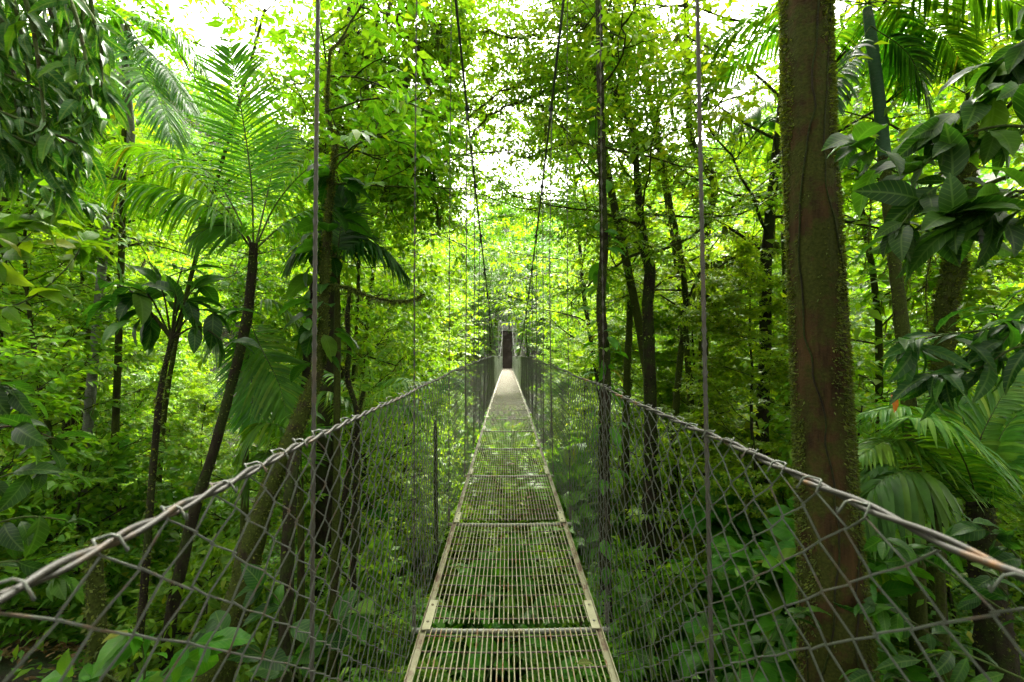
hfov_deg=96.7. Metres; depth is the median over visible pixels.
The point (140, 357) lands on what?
forest tree
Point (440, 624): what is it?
understory shrub
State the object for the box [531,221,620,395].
forest tree
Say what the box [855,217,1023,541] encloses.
forest tree
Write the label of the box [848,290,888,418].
forest tree
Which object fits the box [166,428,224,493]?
undergrowth plant
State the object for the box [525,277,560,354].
forest tree
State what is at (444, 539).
undergrowth plant
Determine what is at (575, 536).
undergrowth plant
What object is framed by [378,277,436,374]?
forest tree
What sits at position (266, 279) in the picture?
forest tree
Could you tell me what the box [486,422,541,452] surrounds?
undergrowth plant
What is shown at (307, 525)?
forest tree
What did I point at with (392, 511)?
understory sapling
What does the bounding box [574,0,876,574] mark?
slender tree
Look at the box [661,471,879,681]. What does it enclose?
undergrowth plant
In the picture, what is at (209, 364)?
forest tree
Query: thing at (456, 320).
forest tree
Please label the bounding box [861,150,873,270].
hanging vine
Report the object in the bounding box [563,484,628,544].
undergrowth plant
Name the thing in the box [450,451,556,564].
undergrowth plant
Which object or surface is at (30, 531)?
understory shrub
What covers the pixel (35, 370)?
forest tree
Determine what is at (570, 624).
undergrowth plant
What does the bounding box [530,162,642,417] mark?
forest tree
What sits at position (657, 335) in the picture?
forest tree
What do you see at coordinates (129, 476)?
undergrowth plant
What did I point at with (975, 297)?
forest tree
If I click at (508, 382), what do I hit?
suspension bridge
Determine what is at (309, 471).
undergrowth plant
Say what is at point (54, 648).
leaf litter
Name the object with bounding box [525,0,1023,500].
forest tree
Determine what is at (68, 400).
understory sapling
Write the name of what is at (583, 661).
fallen leaf
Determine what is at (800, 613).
understory shrub
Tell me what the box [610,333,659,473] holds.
forest tree
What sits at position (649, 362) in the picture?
twisted tree
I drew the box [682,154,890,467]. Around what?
forest tree
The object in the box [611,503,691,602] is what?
undergrowth plant
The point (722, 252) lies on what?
forest tree
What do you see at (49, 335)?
forest tree
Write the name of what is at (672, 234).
hanging vine
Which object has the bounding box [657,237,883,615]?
forest tree
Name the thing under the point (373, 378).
forest tree
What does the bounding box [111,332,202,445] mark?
forest tree
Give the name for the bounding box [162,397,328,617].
understory sapling
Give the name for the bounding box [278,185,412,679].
palm tree
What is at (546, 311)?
forest tree
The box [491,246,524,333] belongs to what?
forest tree
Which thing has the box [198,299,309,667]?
palm tree
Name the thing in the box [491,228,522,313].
forest tree
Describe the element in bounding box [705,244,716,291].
hanging vine
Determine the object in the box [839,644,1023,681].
understory shrub
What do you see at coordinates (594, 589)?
undergrowth plant
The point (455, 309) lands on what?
forest tree
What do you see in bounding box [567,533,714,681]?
understory bush
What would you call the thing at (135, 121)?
forest tree
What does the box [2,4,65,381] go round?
forest tree
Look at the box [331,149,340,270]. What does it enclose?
hanging vine
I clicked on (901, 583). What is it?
understory plant
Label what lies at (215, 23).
leaning tree
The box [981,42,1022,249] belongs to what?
forest tree
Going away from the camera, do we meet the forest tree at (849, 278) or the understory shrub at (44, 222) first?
the understory shrub at (44, 222)
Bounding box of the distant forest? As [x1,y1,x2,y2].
[17,13,1023,500]
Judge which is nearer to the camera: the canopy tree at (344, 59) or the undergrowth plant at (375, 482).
the canopy tree at (344, 59)
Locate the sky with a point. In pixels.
(204, 31)
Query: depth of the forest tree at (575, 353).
19.46 m
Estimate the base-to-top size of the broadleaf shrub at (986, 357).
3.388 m
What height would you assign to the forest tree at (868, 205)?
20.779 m
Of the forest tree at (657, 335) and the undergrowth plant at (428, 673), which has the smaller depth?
the undergrowth plant at (428, 673)
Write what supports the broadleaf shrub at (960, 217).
on the ground at (6, 665)
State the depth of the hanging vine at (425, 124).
7.03 m
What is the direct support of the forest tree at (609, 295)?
on the ground at (6, 665)
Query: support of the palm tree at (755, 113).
on the ground at (6, 665)
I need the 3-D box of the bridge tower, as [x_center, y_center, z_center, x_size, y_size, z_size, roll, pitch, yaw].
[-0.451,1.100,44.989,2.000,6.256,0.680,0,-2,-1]
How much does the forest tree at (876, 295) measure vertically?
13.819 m
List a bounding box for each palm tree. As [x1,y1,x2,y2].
[44,24,152,582]
[51,4,211,592]
[77,38,360,670]
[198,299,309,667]
[228,422,332,681]
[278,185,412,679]
[687,0,1023,679]
[708,96,789,444]
[858,463,965,681]
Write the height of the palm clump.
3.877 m
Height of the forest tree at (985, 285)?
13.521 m
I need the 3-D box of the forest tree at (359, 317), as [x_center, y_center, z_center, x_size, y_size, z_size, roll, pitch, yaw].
[-3.540,0.419,10.371,6.267,12.296,5.594,0,-2,-7]
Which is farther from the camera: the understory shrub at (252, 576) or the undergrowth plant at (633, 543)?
the undergrowth plant at (633, 543)
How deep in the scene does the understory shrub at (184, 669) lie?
2.69 m
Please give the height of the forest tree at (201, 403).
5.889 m
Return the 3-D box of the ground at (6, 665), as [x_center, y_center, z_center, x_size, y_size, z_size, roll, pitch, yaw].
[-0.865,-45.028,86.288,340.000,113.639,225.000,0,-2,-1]
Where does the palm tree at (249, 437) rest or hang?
on the ground at (6, 665)
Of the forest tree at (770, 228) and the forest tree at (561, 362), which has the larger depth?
the forest tree at (561, 362)
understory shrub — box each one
[0,176,116,333]
[0,381,99,603]
[41,627,254,681]
[188,563,374,681]
[416,611,595,681]
[613,568,830,681]
[833,511,1023,651]
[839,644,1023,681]
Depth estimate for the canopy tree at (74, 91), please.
2.15 m
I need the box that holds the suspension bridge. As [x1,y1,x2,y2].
[0,0,1023,681]
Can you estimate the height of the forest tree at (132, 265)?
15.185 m
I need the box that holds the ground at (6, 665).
[0,53,1023,681]
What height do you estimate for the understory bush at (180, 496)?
3.255 m
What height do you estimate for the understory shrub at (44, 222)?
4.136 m
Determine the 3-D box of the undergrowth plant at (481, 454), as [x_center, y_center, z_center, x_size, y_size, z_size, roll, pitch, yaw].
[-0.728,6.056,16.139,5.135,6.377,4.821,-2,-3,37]
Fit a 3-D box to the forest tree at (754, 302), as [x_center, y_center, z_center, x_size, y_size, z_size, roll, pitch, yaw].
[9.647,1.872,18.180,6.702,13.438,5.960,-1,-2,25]
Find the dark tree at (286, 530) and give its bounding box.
[276,281,326,681]
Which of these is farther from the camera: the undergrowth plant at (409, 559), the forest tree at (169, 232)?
the forest tree at (169, 232)
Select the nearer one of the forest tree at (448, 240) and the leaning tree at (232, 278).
the leaning tree at (232, 278)
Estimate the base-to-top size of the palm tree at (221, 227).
7.692 m
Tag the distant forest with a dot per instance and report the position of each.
(527, 239)
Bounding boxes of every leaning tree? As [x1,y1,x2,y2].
[0,0,473,583]
[155,0,584,477]
[278,6,545,444]
[432,0,757,588]
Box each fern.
[43,601,200,672]
[285,339,439,567]
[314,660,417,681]
[376,377,469,603]
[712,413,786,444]
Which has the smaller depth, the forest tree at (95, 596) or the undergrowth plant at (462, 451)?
the forest tree at (95, 596)
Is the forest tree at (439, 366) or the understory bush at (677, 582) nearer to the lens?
the understory bush at (677, 582)
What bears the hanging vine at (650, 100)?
hanging from the slender tree at (695, 144)
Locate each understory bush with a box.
[76,523,293,681]
[82,456,277,610]
[292,526,447,680]
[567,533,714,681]
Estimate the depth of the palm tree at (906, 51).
5.66 m
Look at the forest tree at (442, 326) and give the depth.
52.97 m
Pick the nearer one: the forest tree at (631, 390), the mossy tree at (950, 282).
the mossy tree at (950, 282)
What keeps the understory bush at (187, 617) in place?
on the ground at (6, 665)
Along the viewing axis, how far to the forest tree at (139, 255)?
9.24 m
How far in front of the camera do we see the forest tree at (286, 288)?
44.62 m
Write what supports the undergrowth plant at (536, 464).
on the ground at (6, 665)
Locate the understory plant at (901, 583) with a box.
[661,496,950,681]
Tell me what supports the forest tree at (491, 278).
on the ground at (6, 665)
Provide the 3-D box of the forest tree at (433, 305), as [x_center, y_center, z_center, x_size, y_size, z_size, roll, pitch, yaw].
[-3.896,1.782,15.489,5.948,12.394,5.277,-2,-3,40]
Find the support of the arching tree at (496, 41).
on the ground at (6, 665)
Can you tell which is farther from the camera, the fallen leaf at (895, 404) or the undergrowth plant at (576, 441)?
the undergrowth plant at (576, 441)
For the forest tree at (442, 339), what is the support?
on the ground at (6, 665)
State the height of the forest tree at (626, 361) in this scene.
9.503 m
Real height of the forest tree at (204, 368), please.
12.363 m
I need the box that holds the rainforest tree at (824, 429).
[777,0,880,681]
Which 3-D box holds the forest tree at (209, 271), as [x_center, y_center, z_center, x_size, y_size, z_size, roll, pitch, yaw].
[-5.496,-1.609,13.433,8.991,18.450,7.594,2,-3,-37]
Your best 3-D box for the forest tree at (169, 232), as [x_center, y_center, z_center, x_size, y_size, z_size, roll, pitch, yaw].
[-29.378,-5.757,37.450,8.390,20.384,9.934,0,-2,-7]
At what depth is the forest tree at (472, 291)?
40.23 m
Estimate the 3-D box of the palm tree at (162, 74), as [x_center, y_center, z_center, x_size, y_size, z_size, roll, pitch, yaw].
[-5.890,-0.409,6.695,2.504,9.418,1.551,0,-2,-1]
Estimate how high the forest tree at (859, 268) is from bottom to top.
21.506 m
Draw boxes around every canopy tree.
[0,0,133,227]
[271,0,496,605]
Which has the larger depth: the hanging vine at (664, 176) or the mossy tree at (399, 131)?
the hanging vine at (664, 176)
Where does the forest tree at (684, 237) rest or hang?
on the ground at (6, 665)
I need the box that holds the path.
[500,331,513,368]
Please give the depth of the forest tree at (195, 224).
47.37 m
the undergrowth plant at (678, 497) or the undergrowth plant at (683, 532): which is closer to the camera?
the undergrowth plant at (683, 532)
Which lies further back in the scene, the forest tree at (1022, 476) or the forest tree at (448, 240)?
the forest tree at (448, 240)
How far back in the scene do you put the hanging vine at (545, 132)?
7.62 m
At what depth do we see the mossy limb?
8.86 m
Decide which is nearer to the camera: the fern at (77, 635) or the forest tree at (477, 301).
the fern at (77, 635)
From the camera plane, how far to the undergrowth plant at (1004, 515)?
10.94 m
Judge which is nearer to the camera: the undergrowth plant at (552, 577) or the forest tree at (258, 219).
the undergrowth plant at (552, 577)
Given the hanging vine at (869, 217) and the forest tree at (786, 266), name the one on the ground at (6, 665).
the forest tree at (786, 266)
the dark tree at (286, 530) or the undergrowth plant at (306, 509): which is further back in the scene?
the undergrowth plant at (306, 509)
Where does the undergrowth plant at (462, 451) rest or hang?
on the ground at (6, 665)
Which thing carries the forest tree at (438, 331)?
on the ground at (6, 665)
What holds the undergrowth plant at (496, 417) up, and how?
on the ground at (6, 665)
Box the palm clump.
[855,368,1023,517]
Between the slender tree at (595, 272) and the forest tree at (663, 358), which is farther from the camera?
the forest tree at (663, 358)
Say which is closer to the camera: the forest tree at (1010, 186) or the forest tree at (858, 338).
the forest tree at (1010, 186)
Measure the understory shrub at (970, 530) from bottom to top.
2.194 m
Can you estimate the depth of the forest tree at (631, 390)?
24.12 m
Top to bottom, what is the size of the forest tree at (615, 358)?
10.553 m
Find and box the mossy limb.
[676,226,782,341]
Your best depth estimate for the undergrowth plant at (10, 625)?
6.09 m
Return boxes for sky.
[19,0,1011,221]
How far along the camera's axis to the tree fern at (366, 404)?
7.11 m
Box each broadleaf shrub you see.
[821,6,1023,282]
[881,288,1023,420]
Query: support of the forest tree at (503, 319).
on the ground at (6, 665)
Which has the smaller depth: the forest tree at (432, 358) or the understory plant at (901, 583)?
the understory plant at (901, 583)
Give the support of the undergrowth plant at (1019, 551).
on the ground at (6, 665)
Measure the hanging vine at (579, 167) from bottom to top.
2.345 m
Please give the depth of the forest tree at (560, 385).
26.70 m
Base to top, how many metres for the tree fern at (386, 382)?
5.244 m
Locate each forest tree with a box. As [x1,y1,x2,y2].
[0,109,225,495]
[0,110,210,624]
[0,114,145,374]
[0,283,82,487]
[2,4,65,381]
[3,142,189,495]
[5,299,81,376]
[6,235,131,436]
[12,12,154,284]
[20,104,229,468]
[51,404,80,545]
[59,124,221,413]
[71,272,203,461]
[79,223,158,344]
[79,229,212,478]
[79,531,120,681]
[102,263,229,501]
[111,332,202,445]
[128,158,216,308]
[128,183,218,265]
[131,229,233,417]
[133,258,208,390]
[140,216,192,273]
[149,0,482,549]
[153,105,493,611]
[163,161,235,257]
[163,375,240,566]
[194,240,238,327]
[208,239,246,308]
[220,287,310,530]
[234,179,292,288]
[236,18,486,536]
[255,219,355,362]
[256,259,279,314]
[261,308,366,534]
[262,252,309,352]
[304,267,403,522]
[305,270,441,524]
[311,219,481,544]
[340,202,492,432]
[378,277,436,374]
[379,203,489,402]
[380,306,461,441]
[401,260,456,383]
[408,342,477,465]
[410,184,476,294]
[422,344,473,456]
[435,260,476,369]
[437,253,472,340]
[455,269,489,358]
[462,242,518,350]
[462,258,496,332]
[468,64,682,540]
[482,245,513,325]
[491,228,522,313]
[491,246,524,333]
[499,250,554,356]
[504,253,537,327]
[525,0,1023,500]
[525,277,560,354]
[529,246,561,335]
[529,363,581,446]
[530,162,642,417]
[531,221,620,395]
[533,262,595,399]
[535,331,631,508]
[539,352,595,451]
[554,236,598,348]
[555,248,739,563]
[566,176,723,542]
[580,203,684,507]
[584,245,639,369]
[608,193,731,505]
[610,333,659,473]
[611,252,784,558]
[641,182,720,393]
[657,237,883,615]
[669,168,888,583]
[681,219,784,490]
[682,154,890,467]
[684,0,1023,594]
[686,181,735,245]
[713,125,876,365]
[725,161,870,360]
[841,148,887,291]
[847,254,887,315]
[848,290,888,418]
[850,0,1023,637]
[851,304,894,415]
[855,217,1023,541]
[889,286,1023,520]
[928,245,1023,500]
[961,501,1020,681]
[972,251,1023,406]
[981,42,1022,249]
[1003,163,1023,351]
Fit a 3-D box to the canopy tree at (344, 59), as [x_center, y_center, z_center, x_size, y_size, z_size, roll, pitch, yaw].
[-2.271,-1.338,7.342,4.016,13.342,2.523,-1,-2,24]
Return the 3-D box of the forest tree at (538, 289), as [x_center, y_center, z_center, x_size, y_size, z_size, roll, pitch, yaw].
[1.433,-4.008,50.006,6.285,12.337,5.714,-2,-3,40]
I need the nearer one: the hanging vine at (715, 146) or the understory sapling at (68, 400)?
the understory sapling at (68, 400)
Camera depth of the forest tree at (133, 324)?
20.65 m
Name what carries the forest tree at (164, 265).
on the ground at (6, 665)
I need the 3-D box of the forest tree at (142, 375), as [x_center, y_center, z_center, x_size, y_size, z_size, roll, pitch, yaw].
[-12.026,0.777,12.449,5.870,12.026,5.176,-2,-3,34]
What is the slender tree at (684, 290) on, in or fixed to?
on the ground at (6, 665)
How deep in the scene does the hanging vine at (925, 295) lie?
6.52 m
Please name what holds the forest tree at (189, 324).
on the ground at (6, 665)
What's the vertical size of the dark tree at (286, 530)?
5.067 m
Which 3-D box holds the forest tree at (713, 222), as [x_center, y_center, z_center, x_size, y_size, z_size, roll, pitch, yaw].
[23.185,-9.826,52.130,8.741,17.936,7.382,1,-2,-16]
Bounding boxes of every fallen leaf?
[577,658,592,664]
[891,395,898,411]
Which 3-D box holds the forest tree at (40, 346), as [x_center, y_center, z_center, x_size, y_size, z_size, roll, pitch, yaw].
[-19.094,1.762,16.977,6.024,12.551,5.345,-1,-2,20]
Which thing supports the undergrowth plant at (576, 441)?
on the ground at (6, 665)
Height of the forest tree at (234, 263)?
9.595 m
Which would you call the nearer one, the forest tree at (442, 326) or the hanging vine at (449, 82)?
the hanging vine at (449, 82)
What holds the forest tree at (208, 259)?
on the ground at (6, 665)
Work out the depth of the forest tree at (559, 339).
38.13 m
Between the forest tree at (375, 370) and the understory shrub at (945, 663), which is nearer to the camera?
the understory shrub at (945, 663)
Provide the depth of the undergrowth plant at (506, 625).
6.31 m
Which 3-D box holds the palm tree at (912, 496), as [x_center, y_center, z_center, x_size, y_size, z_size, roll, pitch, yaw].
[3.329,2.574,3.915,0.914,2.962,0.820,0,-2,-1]
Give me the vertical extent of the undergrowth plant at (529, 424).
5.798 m
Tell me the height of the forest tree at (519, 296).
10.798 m
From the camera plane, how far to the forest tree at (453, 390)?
25.92 m
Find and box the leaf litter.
[0,601,345,681]
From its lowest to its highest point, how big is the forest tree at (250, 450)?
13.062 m
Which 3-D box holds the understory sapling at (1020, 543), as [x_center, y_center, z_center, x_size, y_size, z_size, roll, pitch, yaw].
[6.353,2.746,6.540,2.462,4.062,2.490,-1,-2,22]
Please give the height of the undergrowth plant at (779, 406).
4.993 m
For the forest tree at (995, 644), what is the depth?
4.04 m
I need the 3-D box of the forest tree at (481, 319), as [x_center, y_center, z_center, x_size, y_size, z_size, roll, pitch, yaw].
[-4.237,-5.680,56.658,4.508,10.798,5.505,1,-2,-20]
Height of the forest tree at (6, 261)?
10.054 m
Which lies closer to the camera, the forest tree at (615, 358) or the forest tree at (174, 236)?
the forest tree at (615, 358)
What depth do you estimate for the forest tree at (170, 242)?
44.56 m
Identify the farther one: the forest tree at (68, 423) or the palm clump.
the forest tree at (68, 423)
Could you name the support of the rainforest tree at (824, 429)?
on the ground at (6, 665)
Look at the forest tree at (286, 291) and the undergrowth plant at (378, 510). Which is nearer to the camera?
the undergrowth plant at (378, 510)
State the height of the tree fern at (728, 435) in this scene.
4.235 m
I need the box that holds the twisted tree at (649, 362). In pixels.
[467,0,783,608]
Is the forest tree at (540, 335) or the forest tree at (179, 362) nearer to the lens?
the forest tree at (179, 362)
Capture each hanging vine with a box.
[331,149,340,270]
[425,70,436,208]
[433,27,451,144]
[539,102,547,144]
[578,166,588,277]
[648,31,658,131]
[656,108,667,224]
[666,169,683,269]
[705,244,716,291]
[713,45,717,176]
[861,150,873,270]
[922,254,933,331]
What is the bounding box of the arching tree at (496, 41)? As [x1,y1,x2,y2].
[401,0,752,593]
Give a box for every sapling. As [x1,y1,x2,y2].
[0,319,109,581]
[0,323,111,568]
[69,260,261,678]
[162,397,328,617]
[327,390,366,656]
[342,286,361,678]
[343,451,446,607]
[622,415,754,600]
[757,382,966,606]
[857,388,1023,656]
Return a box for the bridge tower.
[498,321,515,366]
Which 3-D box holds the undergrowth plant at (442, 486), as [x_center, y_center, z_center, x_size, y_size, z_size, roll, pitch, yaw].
[-1.566,5.540,12.494,3.734,4.638,3.506,-1,-2,18]
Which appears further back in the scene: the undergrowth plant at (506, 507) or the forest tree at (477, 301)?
the forest tree at (477, 301)
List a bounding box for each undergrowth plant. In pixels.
[0,432,195,649]
[0,435,183,612]
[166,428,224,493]
[249,412,311,523]
[278,421,345,523]
[342,494,416,570]
[345,436,393,520]
[368,523,431,600]
[385,484,518,614]
[388,638,458,681]
[399,455,511,577]
[401,533,563,681]
[407,422,496,494]
[440,422,546,528]
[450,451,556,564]
[468,408,512,453]
[484,430,611,540]
[485,527,596,640]
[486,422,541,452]
[486,428,536,451]
[505,443,636,596]
[512,428,596,527]
[514,409,544,450]
[519,573,661,681]
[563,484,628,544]
[579,555,662,631]
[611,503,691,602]
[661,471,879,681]
[663,490,688,521]
[675,518,688,554]
[702,400,794,520]
[949,475,1023,547]
[949,510,1023,614]
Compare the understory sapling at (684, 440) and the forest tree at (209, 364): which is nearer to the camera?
the understory sapling at (684, 440)
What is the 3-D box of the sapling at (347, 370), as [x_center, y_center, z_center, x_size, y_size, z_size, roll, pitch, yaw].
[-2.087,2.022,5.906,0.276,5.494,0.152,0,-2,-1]
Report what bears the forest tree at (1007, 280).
on the ground at (6, 665)
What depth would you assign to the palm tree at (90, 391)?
6.93 m
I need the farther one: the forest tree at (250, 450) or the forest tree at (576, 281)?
the forest tree at (576, 281)
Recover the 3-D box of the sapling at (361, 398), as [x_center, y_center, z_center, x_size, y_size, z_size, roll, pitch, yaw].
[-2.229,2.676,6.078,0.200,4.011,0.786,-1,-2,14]
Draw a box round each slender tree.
[523,0,759,656]
[554,77,788,598]
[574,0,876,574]
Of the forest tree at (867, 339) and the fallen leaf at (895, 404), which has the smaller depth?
the fallen leaf at (895, 404)
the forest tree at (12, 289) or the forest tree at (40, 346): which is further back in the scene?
the forest tree at (40, 346)
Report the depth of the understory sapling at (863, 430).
6.19 m
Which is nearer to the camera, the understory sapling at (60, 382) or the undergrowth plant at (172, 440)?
the understory sapling at (60, 382)
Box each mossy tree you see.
[196,0,479,681]
[837,0,1023,659]
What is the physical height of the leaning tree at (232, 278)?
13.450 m
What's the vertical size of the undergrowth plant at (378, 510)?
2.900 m
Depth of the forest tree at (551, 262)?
55.94 m
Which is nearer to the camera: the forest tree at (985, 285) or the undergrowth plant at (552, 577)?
the undergrowth plant at (552, 577)
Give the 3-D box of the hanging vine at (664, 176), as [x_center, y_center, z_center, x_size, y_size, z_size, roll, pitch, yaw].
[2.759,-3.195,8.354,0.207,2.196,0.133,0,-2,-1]
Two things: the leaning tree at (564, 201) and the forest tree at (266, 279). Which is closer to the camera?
the leaning tree at (564, 201)
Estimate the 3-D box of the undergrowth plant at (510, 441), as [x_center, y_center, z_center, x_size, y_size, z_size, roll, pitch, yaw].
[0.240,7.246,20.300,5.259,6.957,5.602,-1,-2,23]
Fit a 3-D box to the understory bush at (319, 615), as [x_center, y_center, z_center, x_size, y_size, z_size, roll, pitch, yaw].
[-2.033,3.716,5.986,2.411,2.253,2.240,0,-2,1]
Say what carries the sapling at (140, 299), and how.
on the ground at (6, 665)
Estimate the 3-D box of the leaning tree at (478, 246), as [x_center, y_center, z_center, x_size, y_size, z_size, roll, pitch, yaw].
[-2.999,-4.440,15.883,8.048,24.786,12.150,0,-2,-1]
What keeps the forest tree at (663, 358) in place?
on the ground at (6, 665)

